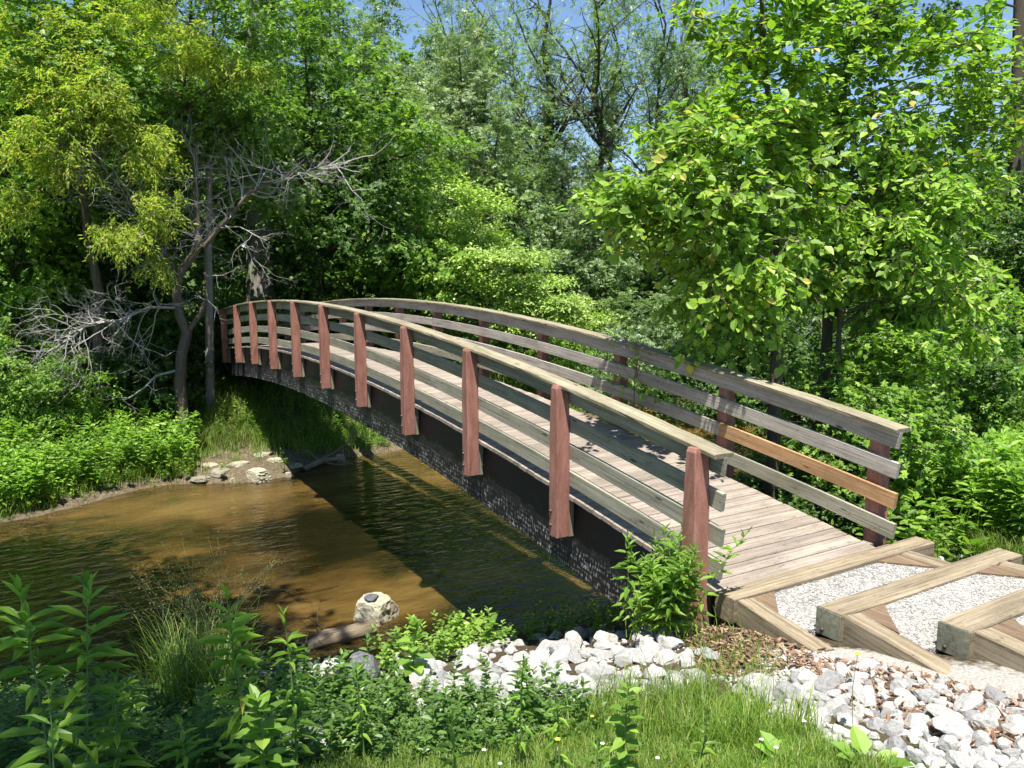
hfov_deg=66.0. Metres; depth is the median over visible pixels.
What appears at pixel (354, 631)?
log
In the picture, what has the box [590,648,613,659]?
limestone rock
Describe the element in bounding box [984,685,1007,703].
limestone rock
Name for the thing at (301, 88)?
maple tree
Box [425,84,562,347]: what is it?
woodland tree
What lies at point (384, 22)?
woodland tree
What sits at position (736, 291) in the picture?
broadleaf tree
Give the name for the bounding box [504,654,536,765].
tall weed
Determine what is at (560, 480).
footbridge
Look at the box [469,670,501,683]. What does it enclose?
limestone rock
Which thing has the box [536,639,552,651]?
limestone rock
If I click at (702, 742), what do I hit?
tall weed
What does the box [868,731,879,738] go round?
limestone rock
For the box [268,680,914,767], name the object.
lawn grass
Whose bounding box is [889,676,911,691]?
limestone rock
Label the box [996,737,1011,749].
limestone rock
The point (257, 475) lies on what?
stone
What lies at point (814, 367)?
bush
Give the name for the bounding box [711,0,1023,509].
broadleaf tree
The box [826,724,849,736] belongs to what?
limestone rock
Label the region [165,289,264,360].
shrub
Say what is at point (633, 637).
limestone rock
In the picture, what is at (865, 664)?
limestone rock
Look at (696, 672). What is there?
limestone rock
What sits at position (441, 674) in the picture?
limestone rock
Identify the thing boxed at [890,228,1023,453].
young tree
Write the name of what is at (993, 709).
limestone rock
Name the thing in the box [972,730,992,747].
limestone rock
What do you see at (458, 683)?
limestone rock
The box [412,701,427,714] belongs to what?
limestone rock
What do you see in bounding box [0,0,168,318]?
maple tree
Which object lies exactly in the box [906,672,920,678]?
limestone rock
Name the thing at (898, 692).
limestone rock
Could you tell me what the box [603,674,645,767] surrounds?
tall weed
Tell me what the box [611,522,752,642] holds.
goldenrod clump
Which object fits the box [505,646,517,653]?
limestone rock
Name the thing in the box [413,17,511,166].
woodland tree
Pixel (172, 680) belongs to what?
tall grass
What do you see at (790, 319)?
woodland tree
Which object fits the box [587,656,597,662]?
limestone rock
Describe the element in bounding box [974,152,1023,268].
woodland tree
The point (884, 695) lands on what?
limestone rock
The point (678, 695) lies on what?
tall grass
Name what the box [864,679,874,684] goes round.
limestone rock
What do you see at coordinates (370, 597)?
stone
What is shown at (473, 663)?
limestone rock
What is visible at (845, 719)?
limestone rock
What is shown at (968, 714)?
limestone rock
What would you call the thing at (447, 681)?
limestone rock
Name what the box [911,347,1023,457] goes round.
shrub
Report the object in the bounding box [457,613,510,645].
broadleaf herb
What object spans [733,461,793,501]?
shrub
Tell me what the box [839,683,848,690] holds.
limestone rock
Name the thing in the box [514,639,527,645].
limestone rock
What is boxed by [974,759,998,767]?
limestone rock
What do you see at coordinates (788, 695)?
limestone rock
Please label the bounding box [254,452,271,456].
ledge stone
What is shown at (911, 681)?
limestone rock
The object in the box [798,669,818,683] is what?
limestone rock
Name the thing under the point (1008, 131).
maple tree
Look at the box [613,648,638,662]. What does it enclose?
limestone rock
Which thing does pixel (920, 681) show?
limestone rock
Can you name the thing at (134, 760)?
tall weed
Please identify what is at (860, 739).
broadleaf herb
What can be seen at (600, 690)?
limestone rock
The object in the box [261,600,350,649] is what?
fallen twigs
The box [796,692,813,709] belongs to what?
limestone rock
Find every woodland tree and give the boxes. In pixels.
[1,0,113,220]
[46,0,205,259]
[102,0,242,300]
[199,0,365,246]
[285,0,427,188]
[292,78,406,289]
[328,0,438,169]
[335,86,480,314]
[338,24,473,239]
[385,19,489,288]
[393,3,573,275]
[403,2,545,335]
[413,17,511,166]
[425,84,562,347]
[481,122,608,294]
[504,95,581,276]
[534,115,611,295]
[542,154,660,333]
[545,128,598,295]
[564,142,634,301]
[591,159,669,337]
[612,69,776,337]
[612,152,722,346]
[633,6,771,219]
[636,111,693,268]
[731,173,824,333]
[786,124,859,335]
[799,142,959,343]
[895,119,967,314]
[932,144,1004,248]
[970,82,1010,240]
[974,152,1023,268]
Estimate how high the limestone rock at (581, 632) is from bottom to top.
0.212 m
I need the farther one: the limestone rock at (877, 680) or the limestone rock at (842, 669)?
the limestone rock at (842, 669)
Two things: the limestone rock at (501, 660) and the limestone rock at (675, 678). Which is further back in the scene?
the limestone rock at (501, 660)
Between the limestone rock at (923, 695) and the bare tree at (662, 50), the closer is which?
the limestone rock at (923, 695)
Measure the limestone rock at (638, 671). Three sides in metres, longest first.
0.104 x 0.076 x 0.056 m
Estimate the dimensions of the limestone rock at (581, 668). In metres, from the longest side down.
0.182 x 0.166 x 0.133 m
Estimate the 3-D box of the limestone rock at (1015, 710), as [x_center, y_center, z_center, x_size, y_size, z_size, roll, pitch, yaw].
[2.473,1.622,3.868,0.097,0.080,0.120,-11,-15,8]
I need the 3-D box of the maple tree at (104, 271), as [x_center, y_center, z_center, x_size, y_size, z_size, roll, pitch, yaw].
[-12.800,-4.844,23.858,6.308,8.659,6.099,5,9,35]
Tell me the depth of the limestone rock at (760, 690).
4.55 m
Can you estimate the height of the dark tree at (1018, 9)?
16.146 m
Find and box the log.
[306,619,376,649]
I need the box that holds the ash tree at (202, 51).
[0,0,394,431]
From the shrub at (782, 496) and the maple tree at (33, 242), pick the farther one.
the maple tree at (33, 242)
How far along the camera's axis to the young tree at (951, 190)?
10.12 m
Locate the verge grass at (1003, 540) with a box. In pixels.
[890,517,1023,562]
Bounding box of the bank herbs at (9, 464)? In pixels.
[0,369,203,515]
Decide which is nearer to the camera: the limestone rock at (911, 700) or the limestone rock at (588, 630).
the limestone rock at (911, 700)
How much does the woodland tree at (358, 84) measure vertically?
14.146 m
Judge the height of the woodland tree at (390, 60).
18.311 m
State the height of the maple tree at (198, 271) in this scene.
9.525 m
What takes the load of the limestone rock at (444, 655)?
on the ground at (978, 674)
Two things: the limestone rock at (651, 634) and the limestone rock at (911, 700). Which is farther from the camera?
the limestone rock at (651, 634)
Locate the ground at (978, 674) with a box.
[0,252,1023,767]
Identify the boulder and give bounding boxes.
[353,592,398,626]
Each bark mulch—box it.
[685,624,825,676]
[805,656,1023,748]
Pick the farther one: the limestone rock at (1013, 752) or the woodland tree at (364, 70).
the woodland tree at (364, 70)
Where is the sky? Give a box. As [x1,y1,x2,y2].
[18,0,1012,250]
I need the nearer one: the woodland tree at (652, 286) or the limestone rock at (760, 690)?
the limestone rock at (760, 690)
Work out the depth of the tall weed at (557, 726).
3.64 m
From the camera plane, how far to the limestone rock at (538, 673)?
5.26 m
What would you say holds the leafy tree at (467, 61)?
on the ground at (978, 674)
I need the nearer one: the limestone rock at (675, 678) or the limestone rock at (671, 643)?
the limestone rock at (675, 678)
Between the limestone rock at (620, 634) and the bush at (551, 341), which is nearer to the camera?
the limestone rock at (620, 634)
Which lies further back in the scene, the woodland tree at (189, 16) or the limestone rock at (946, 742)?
the woodland tree at (189, 16)
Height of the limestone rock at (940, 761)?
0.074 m
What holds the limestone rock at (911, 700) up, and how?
on the ground at (978, 674)
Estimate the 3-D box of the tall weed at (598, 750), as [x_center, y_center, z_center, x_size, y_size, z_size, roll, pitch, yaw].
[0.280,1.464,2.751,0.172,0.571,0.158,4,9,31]
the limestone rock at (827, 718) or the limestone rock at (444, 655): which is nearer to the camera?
the limestone rock at (827, 718)
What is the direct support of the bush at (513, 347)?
on the ground at (978, 674)
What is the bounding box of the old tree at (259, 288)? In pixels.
[205,0,375,338]
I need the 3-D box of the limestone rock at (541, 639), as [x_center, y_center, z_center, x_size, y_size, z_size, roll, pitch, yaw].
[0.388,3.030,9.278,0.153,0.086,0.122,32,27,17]
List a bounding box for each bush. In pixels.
[490,294,572,382]
[513,336,592,392]
[549,309,612,383]
[577,329,655,406]
[580,286,681,372]
[628,282,708,384]
[630,364,679,402]
[656,310,767,401]
[734,316,817,382]
[748,329,817,385]
[760,374,814,424]
[792,343,861,390]
[803,308,920,393]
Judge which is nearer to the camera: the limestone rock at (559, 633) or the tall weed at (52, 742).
the tall weed at (52, 742)
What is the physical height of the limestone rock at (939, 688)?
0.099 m
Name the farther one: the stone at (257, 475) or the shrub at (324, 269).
the shrub at (324, 269)
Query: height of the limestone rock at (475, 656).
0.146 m
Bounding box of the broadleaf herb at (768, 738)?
[754,730,816,767]
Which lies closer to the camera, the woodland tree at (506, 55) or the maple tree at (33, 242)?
the maple tree at (33, 242)
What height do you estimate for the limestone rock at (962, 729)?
0.111 m
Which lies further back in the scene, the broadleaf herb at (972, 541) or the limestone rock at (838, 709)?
the broadleaf herb at (972, 541)
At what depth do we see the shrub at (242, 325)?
24.86 m
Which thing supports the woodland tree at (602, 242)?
on the ground at (978, 674)
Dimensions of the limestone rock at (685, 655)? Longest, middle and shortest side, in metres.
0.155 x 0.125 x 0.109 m
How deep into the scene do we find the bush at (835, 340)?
30.78 m
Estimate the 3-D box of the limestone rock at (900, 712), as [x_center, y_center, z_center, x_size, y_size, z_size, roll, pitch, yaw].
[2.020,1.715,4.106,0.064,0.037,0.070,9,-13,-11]
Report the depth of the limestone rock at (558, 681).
4.96 m
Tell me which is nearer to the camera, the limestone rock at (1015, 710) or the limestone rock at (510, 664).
the limestone rock at (1015, 710)
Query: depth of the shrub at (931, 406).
13.21 m
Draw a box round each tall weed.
[0,572,101,767]
[10,674,110,767]
[36,568,135,767]
[82,668,155,767]
[104,671,154,733]
[151,715,214,767]
[194,585,270,767]
[226,683,298,767]
[268,604,319,767]
[343,661,377,761]
[434,708,474,767]
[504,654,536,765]
[543,674,574,767]
[577,726,612,767]
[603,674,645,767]
[686,709,721,767]
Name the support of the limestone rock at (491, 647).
on the ground at (978, 674)
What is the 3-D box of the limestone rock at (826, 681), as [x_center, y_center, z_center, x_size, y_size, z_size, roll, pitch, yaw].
[1.832,1.731,4.557,0.179,0.140,0.127,-4,8,-23]
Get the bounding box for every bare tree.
[450,0,582,211]
[465,0,651,314]
[480,0,686,330]
[534,0,677,333]
[566,0,736,337]
[616,0,743,207]
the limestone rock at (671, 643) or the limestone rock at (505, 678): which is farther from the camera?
the limestone rock at (671, 643)
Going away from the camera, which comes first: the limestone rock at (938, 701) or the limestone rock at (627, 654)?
the limestone rock at (938, 701)
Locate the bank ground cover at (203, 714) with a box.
[0,632,608,767]
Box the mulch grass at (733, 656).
[673,606,804,694]
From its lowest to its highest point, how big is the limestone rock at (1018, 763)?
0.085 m
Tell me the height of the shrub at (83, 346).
3.761 m
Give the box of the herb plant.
[396,616,433,676]
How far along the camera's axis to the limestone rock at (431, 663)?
5.48 m
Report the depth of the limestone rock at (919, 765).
3.59 m
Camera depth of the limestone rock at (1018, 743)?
3.56 m
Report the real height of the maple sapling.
2.778 m
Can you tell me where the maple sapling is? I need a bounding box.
[735,319,989,538]
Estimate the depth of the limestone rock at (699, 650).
5.33 m
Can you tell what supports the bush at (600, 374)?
on the ground at (978, 674)
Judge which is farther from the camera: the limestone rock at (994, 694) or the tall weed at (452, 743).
the limestone rock at (994, 694)
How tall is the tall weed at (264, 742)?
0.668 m
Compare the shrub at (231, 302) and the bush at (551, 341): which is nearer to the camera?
the shrub at (231, 302)
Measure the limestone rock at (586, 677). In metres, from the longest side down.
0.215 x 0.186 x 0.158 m
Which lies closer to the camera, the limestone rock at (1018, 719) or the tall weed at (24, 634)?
the tall weed at (24, 634)
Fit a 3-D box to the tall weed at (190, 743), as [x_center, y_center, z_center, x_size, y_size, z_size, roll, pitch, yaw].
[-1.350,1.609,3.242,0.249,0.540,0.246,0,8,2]
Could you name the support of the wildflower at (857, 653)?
on the ground at (978, 674)
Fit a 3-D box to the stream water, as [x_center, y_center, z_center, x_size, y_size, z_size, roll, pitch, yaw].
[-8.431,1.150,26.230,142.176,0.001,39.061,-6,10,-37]
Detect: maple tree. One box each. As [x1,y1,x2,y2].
[0,0,22,109]
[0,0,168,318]
[0,0,215,410]
[0,0,245,330]
[0,10,71,358]
[0,31,35,78]
[0,84,146,370]
[16,81,204,354]
[27,56,257,351]
[104,0,345,411]
[158,63,324,325]
[173,25,373,297]
[187,2,443,342]
[224,50,439,297]
[277,36,497,349]
[349,207,488,364]
[641,187,868,428]
[739,82,1023,443]
[859,80,1023,423]
[955,167,1023,360]
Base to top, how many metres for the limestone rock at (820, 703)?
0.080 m
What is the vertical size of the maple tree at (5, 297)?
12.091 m
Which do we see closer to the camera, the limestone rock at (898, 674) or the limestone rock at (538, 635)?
the limestone rock at (898, 674)
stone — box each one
[189,475,210,481]
[201,462,217,466]
[207,467,230,476]
[227,461,250,467]
[246,467,271,482]
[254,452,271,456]
[266,457,284,462]
[285,472,290,477]
[288,463,302,468]
[335,454,345,460]
[348,651,379,681]
[364,593,378,600]
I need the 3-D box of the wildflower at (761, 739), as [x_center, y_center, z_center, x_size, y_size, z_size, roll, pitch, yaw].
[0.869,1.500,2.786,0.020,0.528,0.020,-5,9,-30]
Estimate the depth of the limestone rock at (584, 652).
5.79 m
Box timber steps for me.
[715,536,1023,674]
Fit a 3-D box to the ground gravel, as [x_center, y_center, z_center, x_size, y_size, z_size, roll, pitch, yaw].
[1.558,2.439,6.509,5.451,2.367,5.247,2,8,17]
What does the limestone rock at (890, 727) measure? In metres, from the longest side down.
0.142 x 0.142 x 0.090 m
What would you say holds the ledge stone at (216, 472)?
on the ground at (978, 674)
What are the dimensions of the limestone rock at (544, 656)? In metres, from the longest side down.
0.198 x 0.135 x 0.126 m
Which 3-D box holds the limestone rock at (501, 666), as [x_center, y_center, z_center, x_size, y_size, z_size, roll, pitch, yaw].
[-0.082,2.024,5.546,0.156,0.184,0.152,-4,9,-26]
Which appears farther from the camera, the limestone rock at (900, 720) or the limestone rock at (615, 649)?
the limestone rock at (615, 649)
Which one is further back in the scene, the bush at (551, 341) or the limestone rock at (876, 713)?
the bush at (551, 341)
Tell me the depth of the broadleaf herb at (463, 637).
9.02 m
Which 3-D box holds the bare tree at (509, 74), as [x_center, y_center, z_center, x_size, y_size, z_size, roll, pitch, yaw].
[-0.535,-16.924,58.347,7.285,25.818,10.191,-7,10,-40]
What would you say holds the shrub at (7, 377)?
on the ground at (978, 674)
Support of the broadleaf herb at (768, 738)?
on the ground at (978, 674)
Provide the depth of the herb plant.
5.31 m
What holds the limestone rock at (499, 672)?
on the ground at (978, 674)
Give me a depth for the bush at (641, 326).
32.57 m
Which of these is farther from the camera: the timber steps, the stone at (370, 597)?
the stone at (370, 597)
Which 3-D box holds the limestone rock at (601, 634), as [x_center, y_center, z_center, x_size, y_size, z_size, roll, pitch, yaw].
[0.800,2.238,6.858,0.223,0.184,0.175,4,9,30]
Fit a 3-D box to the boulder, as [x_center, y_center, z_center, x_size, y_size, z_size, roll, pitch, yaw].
[-1.889,3.167,10.856,0.548,0.483,0.469,3,9,25]
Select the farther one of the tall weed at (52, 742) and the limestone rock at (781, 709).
the limestone rock at (781, 709)
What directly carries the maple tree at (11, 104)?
on the ground at (978, 674)
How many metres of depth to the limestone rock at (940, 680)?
4.29 m
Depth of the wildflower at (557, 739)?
2.81 m
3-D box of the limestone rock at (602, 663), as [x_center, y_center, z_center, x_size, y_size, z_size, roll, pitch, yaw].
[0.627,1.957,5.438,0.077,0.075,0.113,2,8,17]
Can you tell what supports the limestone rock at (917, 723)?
on the ground at (978, 674)
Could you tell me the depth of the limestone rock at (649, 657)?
5.39 m
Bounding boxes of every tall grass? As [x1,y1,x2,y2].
[0,429,200,520]
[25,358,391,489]
[96,591,286,715]
[550,651,838,756]
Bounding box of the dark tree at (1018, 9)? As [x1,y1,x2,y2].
[866,0,1023,382]
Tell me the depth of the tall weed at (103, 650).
3.34 m
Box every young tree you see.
[814,8,1023,458]
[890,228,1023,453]
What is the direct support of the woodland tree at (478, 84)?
on the ground at (978, 674)
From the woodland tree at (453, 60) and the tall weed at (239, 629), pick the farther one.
the woodland tree at (453, 60)
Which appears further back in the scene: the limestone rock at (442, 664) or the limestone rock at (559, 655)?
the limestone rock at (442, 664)
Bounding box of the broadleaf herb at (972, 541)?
[951,532,992,553]
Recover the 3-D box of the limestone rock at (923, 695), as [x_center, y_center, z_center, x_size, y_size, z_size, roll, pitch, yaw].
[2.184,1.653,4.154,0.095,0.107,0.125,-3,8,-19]
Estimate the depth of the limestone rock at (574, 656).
5.68 m
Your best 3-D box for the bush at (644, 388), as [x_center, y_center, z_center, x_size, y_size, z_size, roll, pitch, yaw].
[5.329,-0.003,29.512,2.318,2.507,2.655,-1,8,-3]
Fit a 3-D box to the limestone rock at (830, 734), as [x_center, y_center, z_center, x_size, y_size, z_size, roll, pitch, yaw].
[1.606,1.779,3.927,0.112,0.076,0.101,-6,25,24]
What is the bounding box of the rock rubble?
[410,629,1023,767]
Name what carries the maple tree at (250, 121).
on the ground at (978, 674)
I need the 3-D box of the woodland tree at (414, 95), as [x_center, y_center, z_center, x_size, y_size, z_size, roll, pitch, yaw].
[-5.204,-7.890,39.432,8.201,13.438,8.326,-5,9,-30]
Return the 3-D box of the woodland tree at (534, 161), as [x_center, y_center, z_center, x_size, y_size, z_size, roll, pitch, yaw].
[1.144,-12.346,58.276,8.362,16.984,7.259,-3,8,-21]
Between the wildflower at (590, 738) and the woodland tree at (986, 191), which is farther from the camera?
the woodland tree at (986, 191)
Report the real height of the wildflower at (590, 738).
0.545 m
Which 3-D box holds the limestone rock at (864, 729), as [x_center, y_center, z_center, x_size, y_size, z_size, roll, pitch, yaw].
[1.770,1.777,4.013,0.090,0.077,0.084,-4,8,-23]
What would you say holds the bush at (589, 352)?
on the ground at (978, 674)
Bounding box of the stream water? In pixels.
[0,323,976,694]
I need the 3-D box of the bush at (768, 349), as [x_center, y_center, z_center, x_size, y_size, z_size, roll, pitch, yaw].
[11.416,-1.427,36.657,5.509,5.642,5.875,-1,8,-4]
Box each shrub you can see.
[0,316,73,427]
[0,341,133,435]
[20,267,157,378]
[85,277,193,363]
[85,302,162,375]
[86,299,244,421]
[145,297,237,391]
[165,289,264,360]
[178,290,268,387]
[201,297,280,345]
[221,260,335,342]
[245,250,352,322]
[307,280,374,346]
[347,283,412,348]
[410,171,640,371]
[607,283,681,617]
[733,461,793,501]
[733,471,795,508]
[747,447,807,510]
[778,459,866,539]
[780,400,893,532]
[890,392,965,457]
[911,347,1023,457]
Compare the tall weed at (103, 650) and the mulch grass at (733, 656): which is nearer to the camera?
the tall weed at (103, 650)
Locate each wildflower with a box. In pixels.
[555,737,559,767]
[587,715,592,767]
[758,738,763,767]
[798,720,805,767]
[852,652,860,723]
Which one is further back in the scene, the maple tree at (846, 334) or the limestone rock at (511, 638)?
the maple tree at (846, 334)
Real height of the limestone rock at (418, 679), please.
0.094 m
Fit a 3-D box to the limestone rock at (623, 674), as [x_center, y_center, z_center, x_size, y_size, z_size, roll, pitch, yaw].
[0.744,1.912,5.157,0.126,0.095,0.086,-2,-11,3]
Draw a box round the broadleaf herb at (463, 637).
[436,631,465,650]
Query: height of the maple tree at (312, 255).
11.690 m
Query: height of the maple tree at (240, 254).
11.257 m
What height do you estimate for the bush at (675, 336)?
5.208 m
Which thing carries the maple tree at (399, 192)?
on the ground at (978, 674)
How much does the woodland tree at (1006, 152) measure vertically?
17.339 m
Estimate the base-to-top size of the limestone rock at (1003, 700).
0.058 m
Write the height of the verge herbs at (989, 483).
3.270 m
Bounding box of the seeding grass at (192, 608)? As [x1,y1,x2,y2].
[106,531,281,679]
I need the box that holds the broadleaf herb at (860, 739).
[831,724,913,767]
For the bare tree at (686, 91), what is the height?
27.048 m
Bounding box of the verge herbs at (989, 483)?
[808,397,1023,559]
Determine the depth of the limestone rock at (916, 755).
3.67 m
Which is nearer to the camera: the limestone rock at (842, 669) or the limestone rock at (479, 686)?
the limestone rock at (842, 669)
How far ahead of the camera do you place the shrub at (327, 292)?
28.78 m
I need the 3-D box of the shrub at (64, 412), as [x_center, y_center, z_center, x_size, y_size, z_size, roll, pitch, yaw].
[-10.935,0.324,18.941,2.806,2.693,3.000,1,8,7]
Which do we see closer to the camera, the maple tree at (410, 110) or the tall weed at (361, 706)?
the tall weed at (361, 706)
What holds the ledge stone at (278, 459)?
on the ground at (978, 674)
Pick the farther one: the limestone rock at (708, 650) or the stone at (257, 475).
the stone at (257, 475)
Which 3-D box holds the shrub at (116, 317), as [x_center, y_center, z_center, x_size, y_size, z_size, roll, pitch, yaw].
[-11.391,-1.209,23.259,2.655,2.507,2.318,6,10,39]
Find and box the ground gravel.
[410,544,1017,767]
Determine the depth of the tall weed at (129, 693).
4.23 m
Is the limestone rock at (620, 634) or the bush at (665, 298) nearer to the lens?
the limestone rock at (620, 634)
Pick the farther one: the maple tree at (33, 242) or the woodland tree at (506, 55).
the woodland tree at (506, 55)
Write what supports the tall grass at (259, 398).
on the ground at (978, 674)
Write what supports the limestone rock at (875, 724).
on the ground at (978, 674)
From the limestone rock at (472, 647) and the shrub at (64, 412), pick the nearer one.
the limestone rock at (472, 647)
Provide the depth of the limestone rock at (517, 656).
6.52 m
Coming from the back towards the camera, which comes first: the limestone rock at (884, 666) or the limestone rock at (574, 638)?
the limestone rock at (574, 638)
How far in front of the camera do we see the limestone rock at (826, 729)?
4.00 m
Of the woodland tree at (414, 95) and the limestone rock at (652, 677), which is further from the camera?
the woodland tree at (414, 95)
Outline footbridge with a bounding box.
[199,298,910,633]
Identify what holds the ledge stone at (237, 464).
on the ground at (978, 674)
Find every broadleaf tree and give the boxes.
[555,0,933,500]
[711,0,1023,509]
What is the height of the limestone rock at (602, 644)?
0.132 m
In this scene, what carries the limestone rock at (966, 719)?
on the ground at (978, 674)
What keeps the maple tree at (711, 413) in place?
on the ground at (978, 674)
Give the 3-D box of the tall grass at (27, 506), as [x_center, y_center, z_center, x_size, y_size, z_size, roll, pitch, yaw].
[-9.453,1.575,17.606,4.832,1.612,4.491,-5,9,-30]
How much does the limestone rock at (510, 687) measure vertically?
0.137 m
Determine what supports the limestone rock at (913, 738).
on the ground at (978, 674)
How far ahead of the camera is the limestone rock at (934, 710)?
3.92 m
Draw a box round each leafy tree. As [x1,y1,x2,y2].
[380,0,513,237]
[418,0,529,222]
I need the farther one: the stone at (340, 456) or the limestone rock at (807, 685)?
the stone at (340, 456)
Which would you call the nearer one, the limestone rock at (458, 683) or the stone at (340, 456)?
the limestone rock at (458, 683)
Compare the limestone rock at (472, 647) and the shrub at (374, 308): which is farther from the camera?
the shrub at (374, 308)
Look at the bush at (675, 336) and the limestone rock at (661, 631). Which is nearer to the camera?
the limestone rock at (661, 631)
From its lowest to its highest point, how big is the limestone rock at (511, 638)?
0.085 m
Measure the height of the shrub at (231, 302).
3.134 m
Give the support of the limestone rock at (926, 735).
on the ground at (978, 674)
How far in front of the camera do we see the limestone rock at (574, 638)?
6.74 m
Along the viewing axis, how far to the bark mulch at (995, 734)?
4.18 m
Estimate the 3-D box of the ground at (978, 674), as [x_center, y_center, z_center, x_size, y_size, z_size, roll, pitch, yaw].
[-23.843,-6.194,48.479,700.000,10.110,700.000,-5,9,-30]
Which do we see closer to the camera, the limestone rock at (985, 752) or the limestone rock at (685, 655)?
the limestone rock at (985, 752)
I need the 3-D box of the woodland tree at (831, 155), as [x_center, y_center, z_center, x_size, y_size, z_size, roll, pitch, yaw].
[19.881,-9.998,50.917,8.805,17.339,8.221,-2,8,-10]
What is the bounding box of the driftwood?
[298,423,363,470]
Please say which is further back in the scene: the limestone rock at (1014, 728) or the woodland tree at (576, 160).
the woodland tree at (576, 160)
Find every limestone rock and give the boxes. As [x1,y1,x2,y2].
[278,723,329,761]
[320,658,340,673]
[399,656,438,676]
[409,668,430,683]
[412,676,425,687]
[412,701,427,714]
[425,675,443,693]
[435,652,447,661]
[436,660,447,667]
[436,670,446,681]
[444,675,452,683]
[453,677,468,689]
[454,655,472,669]
[461,683,491,701]
[462,643,481,655]
[467,652,488,660]
[468,659,480,667]
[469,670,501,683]
[475,667,503,675]
[481,643,495,650]
[488,679,507,696]
[489,653,495,658]
[491,662,510,672]
[492,640,508,647]
[493,647,501,651]
[499,656,509,662]
[500,672,520,689]
[503,658,522,670]
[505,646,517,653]
[507,680,527,692]
[509,634,517,640]
[512,651,528,660]
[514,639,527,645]
[525,656,543,671]
[527,650,549,662]
[527,668,550,680]
[530,677,545,683]
[532,633,545,639]
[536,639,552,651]
[539,637,548,642]
[543,660,562,672]
[544,646,570,663]
[548,679,572,697]
[549,630,562,638]
[549,639,571,653]
[556,675,575,690]
[559,661,569,668]
[565,630,583,649]
[568,650,582,662]
[573,626,587,638]
[574,661,600,673]
[574,673,599,696]
[579,647,592,657]
[583,667,614,682]
[585,628,596,638]
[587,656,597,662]
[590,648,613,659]
[591,630,617,644]
[592,686,614,698]
[593,639,614,648]
[599,660,607,666]
[600,624,609,631]
[610,645,624,653]
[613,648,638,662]
[613,677,628,689]
[614,630,631,637]
[614,658,630,666]
[616,670,634,678]
[631,667,642,677]
[632,633,642,640]
[632,651,654,663]
[635,634,655,649]
[637,679,649,686]
[641,640,661,657]
[643,666,665,679]
[648,676,662,687]
[649,631,655,639]
[656,629,674,639]
[656,649,678,664]
[657,635,684,650]
[663,674,684,689]
[665,670,684,678]
[680,652,694,666]
[682,668,705,681]
[694,647,702,656]
[701,647,719,661]
[730,683,751,696]
[741,673,775,690]
[751,686,773,705]
[769,704,796,718]
[773,682,800,703]
[789,671,800,683]
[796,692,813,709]
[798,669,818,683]
[798,706,830,726]
[799,681,814,691]
[812,727,830,735]
[814,669,844,693]
[814,692,831,702]
[815,700,824,707]
[824,697,848,711]
[825,732,843,741]
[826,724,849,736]
[828,689,843,697]
[831,706,854,715]
[836,662,850,675]
[836,712,858,725]
[837,693,850,703]
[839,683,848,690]
[842,733,850,739]
[848,671,867,681]
[848,682,862,698]
[850,725,870,734]
[851,658,880,672]
[851,676,860,682]
[855,685,877,711]
[857,708,873,719]
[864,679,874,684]
[866,718,883,730]
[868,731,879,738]
[870,670,878,677]
[871,709,880,716]
[871,740,885,751]
[874,678,884,683]
[879,664,894,672]
[880,692,889,698]
[880,707,892,718]
[880,720,907,735]
[882,701,896,710]
[886,735,907,752]
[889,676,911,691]
[890,671,907,677]
[890,713,903,724]
[890,747,904,757]
[893,688,911,697]
[893,694,918,708]
[893,709,903,714]
[904,713,931,735]
[905,677,917,684]
[905,748,924,762]
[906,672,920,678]
[907,732,918,743]
[912,688,939,703]
[914,763,925,767]
[917,678,933,686]
[918,739,933,749]
[921,745,944,757]
[923,731,931,740]
[926,704,963,718]
[927,697,953,707]
[931,683,948,695]
[931,715,973,739]
[931,757,946,766]
[934,678,947,685]
[936,734,958,751]
[945,750,975,767]
[952,683,969,692]
[953,692,983,713]
[957,744,969,754]
[961,710,978,719]
[963,718,979,726]
[971,711,998,731]
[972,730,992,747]
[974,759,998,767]
[975,745,995,760]
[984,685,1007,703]
[984,704,1004,720]
[991,755,1012,766]
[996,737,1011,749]
[999,698,1014,706]
[1000,748,1022,758]
[1001,722,1022,739]
[1005,707,1023,715]
[1005,714,1023,728]
[1007,759,1023,767]
[1013,737,1023,751]
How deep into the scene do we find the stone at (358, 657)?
5.39 m
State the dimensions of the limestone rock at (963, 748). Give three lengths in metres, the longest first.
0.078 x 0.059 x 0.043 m
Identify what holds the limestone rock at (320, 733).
on the ground at (978, 674)
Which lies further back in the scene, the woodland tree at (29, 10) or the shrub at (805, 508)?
the woodland tree at (29, 10)
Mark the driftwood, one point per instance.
(317, 462)
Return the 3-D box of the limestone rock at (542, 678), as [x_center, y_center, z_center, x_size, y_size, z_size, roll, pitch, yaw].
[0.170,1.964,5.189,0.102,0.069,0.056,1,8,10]
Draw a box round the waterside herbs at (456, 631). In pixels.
[368,595,624,676]
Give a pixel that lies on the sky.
(417, 5)
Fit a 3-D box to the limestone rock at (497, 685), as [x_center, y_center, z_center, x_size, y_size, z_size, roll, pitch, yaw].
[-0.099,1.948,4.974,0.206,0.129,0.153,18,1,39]
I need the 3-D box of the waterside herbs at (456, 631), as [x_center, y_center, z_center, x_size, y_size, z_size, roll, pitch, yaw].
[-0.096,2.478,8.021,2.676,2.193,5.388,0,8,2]
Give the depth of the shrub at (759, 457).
12.74 m
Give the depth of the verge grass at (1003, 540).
7.50 m
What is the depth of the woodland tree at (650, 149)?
40.95 m

